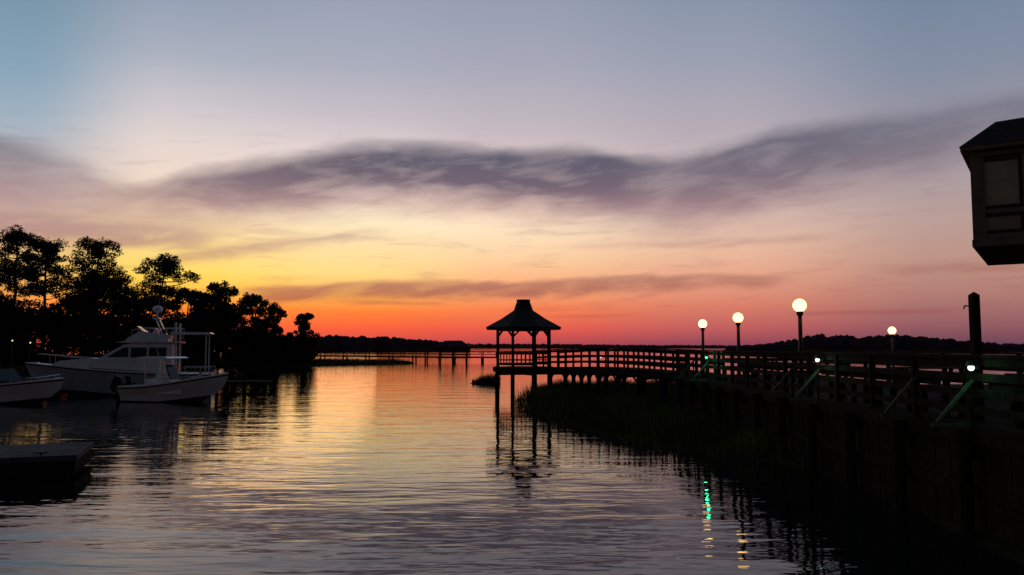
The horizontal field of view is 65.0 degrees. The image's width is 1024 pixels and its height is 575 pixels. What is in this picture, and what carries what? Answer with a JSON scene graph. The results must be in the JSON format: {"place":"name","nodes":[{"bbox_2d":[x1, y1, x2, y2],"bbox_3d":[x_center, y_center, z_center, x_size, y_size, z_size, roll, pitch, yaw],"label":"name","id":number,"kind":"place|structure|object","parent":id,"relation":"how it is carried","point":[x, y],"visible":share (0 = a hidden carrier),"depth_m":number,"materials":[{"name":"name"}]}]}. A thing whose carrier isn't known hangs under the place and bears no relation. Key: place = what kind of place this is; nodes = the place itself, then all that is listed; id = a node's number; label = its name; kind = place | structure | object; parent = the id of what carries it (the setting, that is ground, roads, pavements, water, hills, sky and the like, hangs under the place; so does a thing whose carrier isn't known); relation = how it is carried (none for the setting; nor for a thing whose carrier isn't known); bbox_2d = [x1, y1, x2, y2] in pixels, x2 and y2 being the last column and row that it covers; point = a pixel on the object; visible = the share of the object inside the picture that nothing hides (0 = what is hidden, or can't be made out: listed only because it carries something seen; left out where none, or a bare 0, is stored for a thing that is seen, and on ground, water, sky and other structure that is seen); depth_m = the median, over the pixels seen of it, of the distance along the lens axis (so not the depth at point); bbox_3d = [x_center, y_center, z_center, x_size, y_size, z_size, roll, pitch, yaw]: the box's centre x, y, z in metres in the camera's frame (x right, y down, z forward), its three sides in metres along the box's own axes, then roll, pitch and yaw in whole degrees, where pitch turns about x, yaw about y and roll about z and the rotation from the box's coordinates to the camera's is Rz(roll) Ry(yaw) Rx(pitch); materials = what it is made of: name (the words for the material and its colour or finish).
{"place":"outdoors","nodes":[
{"label":"outdoors","id":0,"kind":"place"},
{"bbox_2d":[0,355,412,374],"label":"shore ground","id":1,"kind":"structure","parent":0,"point":[20,372],"depth_m":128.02,"materials":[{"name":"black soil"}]},
{"bbox_2d":[0,262,6,293],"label":"pine tree","id":2,"kind":"object","parent":1,"relation":"on","point":[3,281],"visible":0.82,"depth_m":113.80,"materials":[{"name":"green plant"}]},
{"bbox_2d":[0,224,42,364],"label":"pine tree","id":3,"kind":"object","parent":1,"relation":"on","point":[14,239],"visible":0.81,"depth_m":114.74,"materials":[{"name":"green plant"}]},
{"bbox_2d":[0,293,53,365],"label":"oak tree","id":4,"kind":"object","parent":1,"relation":"on","point":[28,321],"visible":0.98,"depth_m":108.36,"materials":[{"name":"green plant"}]},
{"bbox_2d":[13,237,76,362],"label":"pine tree","id":5,"kind":"object","parent":1,"relation":"on","point":[49,251],"visible":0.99,"depth_m":111.64,"materials":[{"name":"green plant"}]},
{"bbox_2d":[35,290,104,358],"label":"oak tree","id":6,"kind":"object","parent":1,"relation":"on","point":[61,325],"visible":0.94,"depth_m":111.37,"materials":[{"name":"green plant"}]},
{"bbox_2d":[68,271,111,355],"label":"pine tree","id":7,"kind":"object","parent":1,"relation":"on","point":[90,280],"visible":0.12,"depth_m":117.56,"materials":[{"name":"green plant"}]},
{"bbox_2d":[57,236,136,357],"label":"pine tree","id":8,"kind":"object","parent":1,"relation":"on","point":[98,251],"visible":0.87,"depth_m":114.25,"materials":[{"name":"green plant"}]},
{"bbox_2d":[86,274,140,350],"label":"pine tree","id":9,"kind":"object","parent":1,"relation":"on","point":[114,285],"visible":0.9,"depth_m":112.52,"materials":[{"name":"green plant"}]},
{"bbox_2d":[89,296,153,349],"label":"oak tree","id":10,"kind":"object","parent":1,"relation":"on","point":[116,335],"visible":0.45,"depth_m":112.27,"materials":[{"name":"green plant"}]},
{"bbox_2d":[115,295,183,346],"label":"oak tree","id":11,"kind":"object","parent":1,"relation":"on","point":[144,306],"visible":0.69,"depth_m":111.58,"materials":[{"name":"green plant"}]},
{"bbox_2d":[0,306,317,365],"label":"shrub thicket","id":12,"kind":"object","parent":1,"relation":"on","point":[287,355],"visible":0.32,"depth_m":123.30,"materials":[{"name":"green plant"}]},
{"bbox_2d":[132,253,201,333],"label":"pine tree","id":13,"kind":"object","parent":1,"relation":"on","point":[166,267],"visible":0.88,"depth_m":117.36,"materials":[{"name":"green plant"}]},
{"bbox_2d":[167,287,210,364],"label":"oak tree","id":14,"kind":"object","parent":1,"relation":"on","point":[192,297],"visible":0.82,"depth_m":117.98,"materials":[{"name":"green plant"}]},
{"bbox_2d":[185,291,231,362],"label":"oak tree","id":15,"kind":"object","parent":1,"relation":"on","point":[205,328],"visible":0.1,"depth_m":123.38,"materials":[{"name":"green plant"}]},
{"bbox_2d":[190,280,249,363],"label":"oak tree","id":16,"kind":"object","parent":1,"relation":"on","point":[224,291],"visible":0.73,"depth_m":120.64,"materials":[{"name":"green plant"}]},
{"bbox_2d":[197,300,254,363],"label":"oak tree","id":17,"kind":"object","parent":1,"relation":"on","point":[226,309],"visible":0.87,"depth_m":120.08,"materials":[{"name":"green plant"}]},
{"bbox_2d":[232,292,278,363],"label":"oak tree","id":18,"kind":"object","parent":1,"relation":"on","point":[255,321],"visible":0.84,"depth_m":125.27,"materials":[{"name":"green plant"}]},
{"bbox_2d":[254,302,293,361],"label":"oak tree","id":19,"kind":"object","parent":1,"relation":"on","point":[275,316],"visible":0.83,"depth_m":127.17,"materials":[{"name":"green plant"}]},
{"bbox_2d":[285,312,319,354],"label":"oak tree","id":20,"kind":"object","parent":1,"relation":"on","point":[302,333],"visible":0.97,"depth_m":130.05,"materials":[{"name":"green plant"}]},
{"bbox_2d":[472,372,501,382],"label":"marsh grass","id":21,"kind":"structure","parent":0,"point":[489,379],"depth_m":67.20,"materials":[{"name":"plant"}]},
{"bbox_2d":[0,347,1023,574],"bbox_3d":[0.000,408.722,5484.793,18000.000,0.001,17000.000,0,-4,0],"label":"water","id":22,"kind":"structure","parent":0,"point":[431,466],"depth_m":16.42,"materials":[{"name":"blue liquid"}]},
{"bbox_2d":[0,369,64,403],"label":"runabout boat","id":23,"kind":"object","parent":22,"relation":"on","point":[31,392],"visible":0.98,"depth_m":42.88,"materials":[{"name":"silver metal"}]},
{"bbox_2d":[0,442,93,481],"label":"floating dock","id":24,"kind":"object","parent":22,"relation":"on","point":[42,461],"visible":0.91,"depth_m":18.55,"materials":[{"name":"grey wood"}]},
{"bbox_2d":[25,302,215,395],"bbox_3d":[-24.855,3.991,51.253,11.020,6.701,3.796,1,-4,-16],"label":"cabin cruiser boat","id":25,"kind":"object","parent":22,"relation":"on","point":[90,376],"visible":0.77,"depth_m":50.10,"materials":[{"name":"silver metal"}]},
{"bbox_2d":[110,345,228,401],"bbox_3d":[-19.103,4.971,45.205,6.990,3.553,2.500,-1,-4,12],"label":"console boat","id":26,"kind":"object","parent":22,"relation":"on","point":[168,385],"visible":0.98,"depth_m":44.42,"materials":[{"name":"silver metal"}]},
{"bbox_2d":[216,350,495,362],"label":"wooden pier","id":27,"kind":"structure","parent":22,"relation":"in","point":[404,356],"depth_m":160.07,"materials":[{"name":"brown wood"}]},
{"bbox_2d":[279,334,470,350],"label":"distant trees","id":28,"kind":"object","parent":22,"relation":"on","point":[340,342],"visible":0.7,"depth_m":651.07,"materials":[{"name":"black plant"}]},
{"bbox_2d":[436,340,469,362],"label":"pier shelter","id":29,"kind":"object","parent":22,"relation":"in","point":[452,343],"visible":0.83,"depth_m":155.41,"materials":[{"name":"brown wood"}]},
{"bbox_2d":[486,299,560,394],"bbox_3d":[0.750,4.178,52.836,4.878,6.760,4.878,0,-4,0],"label":"gazebo","id":30,"kind":"object","parent":22,"relation":"in","point":[523,316],"visible":0.86,"depth_m":51.59,"materials":[{"name":"brown wood"}]},
{"bbox_2d":[467,343,753,347],"bbox_3d":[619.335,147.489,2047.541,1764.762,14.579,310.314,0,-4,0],"label":"shore trees","id":31,"kind":"object","parent":22,"relation":"on","point":[504,345],"visible":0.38,"depth_m":2092.36,"materials":[{"name":"plant"}]},
{"bbox_2d":[536,348,715,403],"bbox_3d":[5.475,5.012,44.100,1.842,3.410,16.144,2,-5,-23],"label":"wooden footbridge","id":32,"kind":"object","parent":22,"relation":"on","point":[664,376],"visible":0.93,"depth_m":42.52,"materials":[{"name":"black wood"}]},
{"bbox_2d":[725,333,1023,350],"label":"distant trees","id":33,"kind":"object","parent":22,"relation":"on","point":[821,341],"visible":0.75,"depth_m":556.32,"materials":[{"name":"plant"}]},
{"bbox_3d":[-38.750,6.755,57.834,42.500,3.159,2.350,0,-4,0],"label":"marina dock","id":34,"kind":"object","parent":22,"relation":"in","visible":0},
{"bbox_2d":[10,339,13,368],"bbox_3d":[-36.000,5.215,57.773,0.266,3.020,0.280,0,-4,0],"label":"dock lamp","id":35,"kind":"object","parent":34,"relation":"on","point":[11,353],"visible":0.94,"depth_m":57.77,"materials":[{"name":"metal"}]},
{"bbox_2d":[28,341,31,380],"bbox_3d":[-34.700,5.290,57.767,0.266,2.870,0.280,0,-4,0],"label":"dock lamp","id":36,"kind":"object","parent":34,"relation":"on","point":[29,358],"visible":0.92,"depth_m":57.76,"materials":[{"name":"metal"}]},
{"bbox_2d":[0,0,1023,345],"label":"sky","id":37,"kind":"structure","parent":0,"point":[635,172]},
{"bbox_2d":[525,376,838,462],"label":"marsh grass","id":38,"kind":"structure","parent":0,"point":[609,399],"depth_m":29.77,"materials":[{"name":"plant"}]},
{"bbox_2d":[528,384,1023,563],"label":"marsh ground","id":39,"kind":"structure","parent":0,"point":[1009,550],"depth_m":20.54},
{"bbox_2d":[512,382,806,472],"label":"shallow reeds","id":40,"kind":"object","parent":39,"relation":"on","point":[520,400],"visible":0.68,"depth_m":25.73,"materials":[{"name":"green plant"}]},
{"bbox_2d":[673,350,1023,548],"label":"wooden boardwalk","id":41,"kind":"structure","parent":39,"relation":"on","point":[969,481],"depth_m":16.05,"materials":[{"name":"black wood"}]},
{"bbox_2d":[678,358,694,377],"bbox_3d":[7.130,3.299,32.846,0.699,0.835,0.050,0,-4,0],"label":"rail brace","id":42,"kind":"object","parent":41,"relation":"attached to","point":[686,369],"visible":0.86,"depth_m":32.82,"materials":[{"name":"brown wood"}]},
{"bbox_2d":[691,359,708,380],"bbox_3d":[7.130,3.122,30.453,0.699,0.835,0.050,0,-4,0],"label":"rail brace","id":43,"kind":"object","parent":41,"relation":"attached to","point":[706,363],"visible":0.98,"depth_m":30.42,"materials":[{"name":"brown wood"}]},
{"bbox_2d":[698,320,706,377],"bbox_3d":[7.850,2.504,33.005,0.350,2.375,0.350,0,-4,0],"label":"street lamp","id":44,"kind":"object","parent":41,"relation":"on","point":[702,324],"visible":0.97,"depth_m":32.97,"materials":[{"name":"metal"}]},
{"bbox_2d":[733,313,742,382],"bbox_3d":[7.850,2.090,27.822,0.350,2.435,0.350,0,-4,0],"label":"street lamp","id":45,"kind":"object","parent":41,"relation":"on","point":[737,318],"visible":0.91,"depth_m":27.78,"materials":[{"name":"metal"}]},
{"bbox_2d":[741,360,782,379],"bbox_3d":[9.600,3.207,31.349,1.800,0.752,1.660,0,-4,2],"label":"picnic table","id":46,"kind":"object","parent":41,"relation":"on","point":[781,369],"visible":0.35,"depth_m":31.00,"materials":[{"name":"brown wood"}]},
{"bbox_2d":[768,364,793,395],"bbox_3d":[7.130,2.444,21.278,0.699,0.835,0.050,0,-4,0],"label":"rail brace","id":47,"kind":"object","parent":41,"relation":"attached to","point":[782,380],"visible":1,"depth_m":21.25,"materials":[{"name":"brown wood"}]},
{"bbox_2d":[793,299,806,392],"bbox_3d":[7.850,1.585,21.843,0.360,2.560,0.360,0,-4,0],"label":"street lamp","id":48,"kind":"object","parent":41,"relation":"on","point":[799,306],"visible":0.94,"depth_m":21.81,"materials":[{"name":"metal"}]},
{"bbox_2d":[792,365,819,399],"bbox_3d":[7.130,2.311,19.483,0.699,0.835,0.050,0,-4,0],"label":"rail brace","id":49,"kind":"object","parent":41,"relation":"attached to","point":[816,372],"visible":1,"depth_m":19.45,"materials":[{"name":"brown wood"}]},
{"bbox_2d":[814,355,822,361],"bbox_3d":[7.330,1.703,19.227,0.201,0.160,0.170,0,-4,0],"label":"flood light","id":50,"kind":"object","parent":41,"relation":"attached to","point":[817,358],"visible":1,"depth_m":19.19,"materials":[{"name":"metal"}]},
{"bbox_2d":[793,362,857,385],"bbox_3d":[10.300,2.838,26.363,1.862,0.752,1.727,0,-4,0],"label":"picnic table","id":51,"kind":"object","parent":41,"relation":"on","point":[842,363],"visible":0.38,"depth_m":26.35,"materials":[{"name":"brown wood"}]},
{"bbox_2d":[888,327,895,381],"bbox_3d":[18.900,3.923,39.819,0.380,3.950,0.380,0,-4,0],"label":"street lamp","id":52,"kind":"object","parent":41,"relation":"on","point":[891,331],"visible":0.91,"depth_m":39.85,"materials":[{"name":"metal"}]},
{"bbox_2d":[880,371,917,416],"bbox_3d":[7.130,1.964,14.795,0.699,0.835,0.050,0,-4,0],"label":"rail brace","id":53,"kind":"object","parent":41,"relation":"attached to","point":[901,393],"visible":1,"depth_m":14.77,"materials":[{"name":"brown wood"}]},
{"bbox_2d":[887,367,963,393],"bbox_3d":[10.600,2.396,20.379,1.800,0.752,1.660,0,-4,4],"label":"picnic table","id":54,"kind":"object","parent":41,"relation":"on","point":[949,381],"visible":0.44,"depth_m":20.07,"materials":[{"name":"brown wood"}]},
{"bbox_2d":[931,375,973,426],"bbox_3d":[7.130,1.831,13.000,0.699,0.835,0.050,0,-4,0],"label":"rail brace","id":55,"kind":"object","parent":41,"relation":"attached to","point":[968,384],"visible":1,"depth_m":12.98,"materials":[{"name":"brown wood"}]},
{"bbox_2d":[965,361,979,370],"bbox_3d":[7.330,1.247,12.793,0.201,0.160,0.170,0,-4,0],"label":"flood light","id":56,"kind":"object","parent":41,"relation":"attached to","point":[972,365],"visible":1,"depth_m":12.76,"materials":[{"name":"metal"}]},
{"bbox_2d":[963,292,984,420],"bbox_3d":[7.885,1.167,13.751,0.260,2.200,0.130,0,-4,0],"label":"wooden post","id":57,"kind":"object","parent":41,"relation":"attached to","point":[973,305],"visible":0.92,"depth_m":13.72,"materials":[{"name":"black wood"}]},
{"bbox_2d":[1004,373,1023,410],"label":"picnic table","id":58,"kind":"object","parent":41,"relation":"on","point":[1012,402],"visible":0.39,"depth_m":15.52,"materials":[{"name":"brown wood"}]},
{"bbox_2d":[959,117,1023,265],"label":"waterfront house","id":59,"kind":"structure","parent":0,"point":[993,155],"depth_m":18.00,"materials":[{"name":"black wood"}]}
]}

